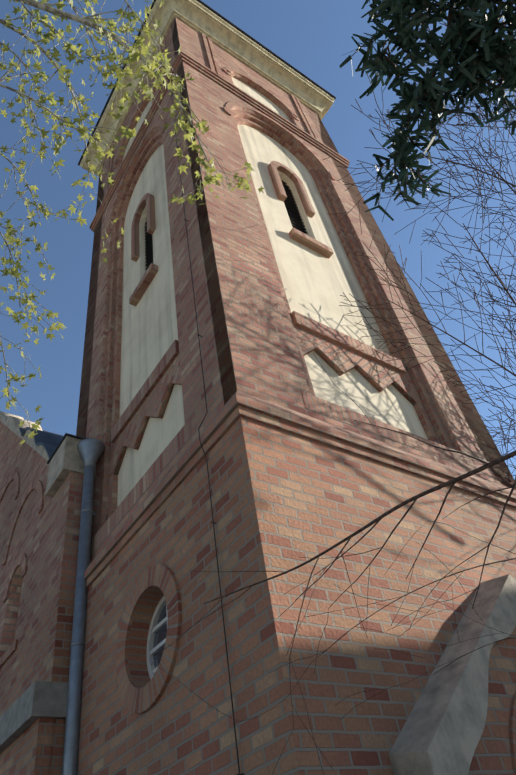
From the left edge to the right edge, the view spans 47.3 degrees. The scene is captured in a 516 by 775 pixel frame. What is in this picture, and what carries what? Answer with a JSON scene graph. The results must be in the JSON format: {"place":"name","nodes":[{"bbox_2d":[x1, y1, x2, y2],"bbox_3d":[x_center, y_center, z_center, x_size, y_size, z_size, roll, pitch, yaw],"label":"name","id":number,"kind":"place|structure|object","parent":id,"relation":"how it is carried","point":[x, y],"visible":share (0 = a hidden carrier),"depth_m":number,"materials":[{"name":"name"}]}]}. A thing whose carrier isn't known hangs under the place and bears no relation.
{"place":"outdoors","nodes":[
{"label":"outdoors","id":0,"kind":"place"},
{"bbox_2d":[0,0,264,444],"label":"plane tree","id":1,"kind":"object","parent":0,"point":[148,91],"depth_m":4.42,"materials":[{"name":"green plant"}]},
{"bbox_2d":[0,0,515,479],"label":"sky","id":2,"kind":"structure","parent":0,"point":[312,36],"materials":[{"name":"blue"}]},
{"bbox_2d":[151,353,515,774],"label":"bare branch","id":3,"kind":"object","parent":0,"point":[459,478],"visible":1,"depth_m":3.16,"materials":[{"name":"brown plant"}]},
{"bbox_2d":[322,0,515,476],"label":"bare tree branches","id":4,"kind":"object","parent":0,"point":[504,288],"visible":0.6,"depth_m":9.04,"materials":[{"name":"brown plant"}]},
{"bbox_2d":[339,0,515,220],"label":"foliage","id":5,"kind":"object","parent":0,"point":[488,51],"depth_m":0.89,"materials":[{"name":"green plant"}]},
{"label":"ground","id":6,"kind":"structure","parent":0,"visible":0},
{"bbox_2d":[0,421,88,774],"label":"brick wall","id":7,"kind":"structure","parent":6,"relation":"on","point":[39,535],"depth_m":8.07,"materials":[{"name":"brick"}]},
{"bbox_2d":[0,411,95,753],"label":"stone trim","id":8,"kind":"structure","parent":7,"relation":"attached to","point":[29,707],"depth_m":6.68,"materials":[{"name":"grey stone"}]},
{"bbox_2d":[19,427,85,463],"bbox_3d":[-1.052,2.219,14.568,9.510,5.400,6.140,20,-52,-29],"label":"roof","id":9,"kind":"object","parent":7,"relation":"on","point":[50,442],"visible":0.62,"depth_m":10.80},
{"bbox_2d":[76,17,515,774],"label":"church tower","id":10,"kind":"structure","parent":6,"relation":"on","point":[300,463],"depth_m":6.45,"materials":[{"name":"brick"}]},
{"bbox_2d":[62,438,104,774],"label":"rain pipe","id":11,"kind":"object","parent":10,"relation":"attached to","point":[90,450],"visible":0.96,"depth_m":7.06,"materials":[{"name":"metal"}]},
{"bbox_2d":[148,7,243,774],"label":"lightning conductor","id":12,"kind":"object","parent":10,"relation":"attached to","point":[213,522],"visible":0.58,"depth_m":5.24,"materials":[{"name":"metal"}]},
{"bbox_2d":[78,0,335,175],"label":"cornice","id":13,"kind":"structure","parent":10,"relation":"on","point":[226,35],"depth_m":15.90,"materials":[{"name":"paint"}]},
{"bbox_2d":[389,574,515,774],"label":"portal coping","id":14,"kind":"object","parent":10,"relation":"attached to","point":[441,732],"visible":0.98,"depth_m":4.25,"materials":[{"name":"concrete"}]},
{"bbox_2d":[468,626,515,774],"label":"brick wall","id":15,"kind":"structure","parent":10,"relation":"attached to","point":[495,752],"depth_m":4.36,"materials":[{"name":"brick"}]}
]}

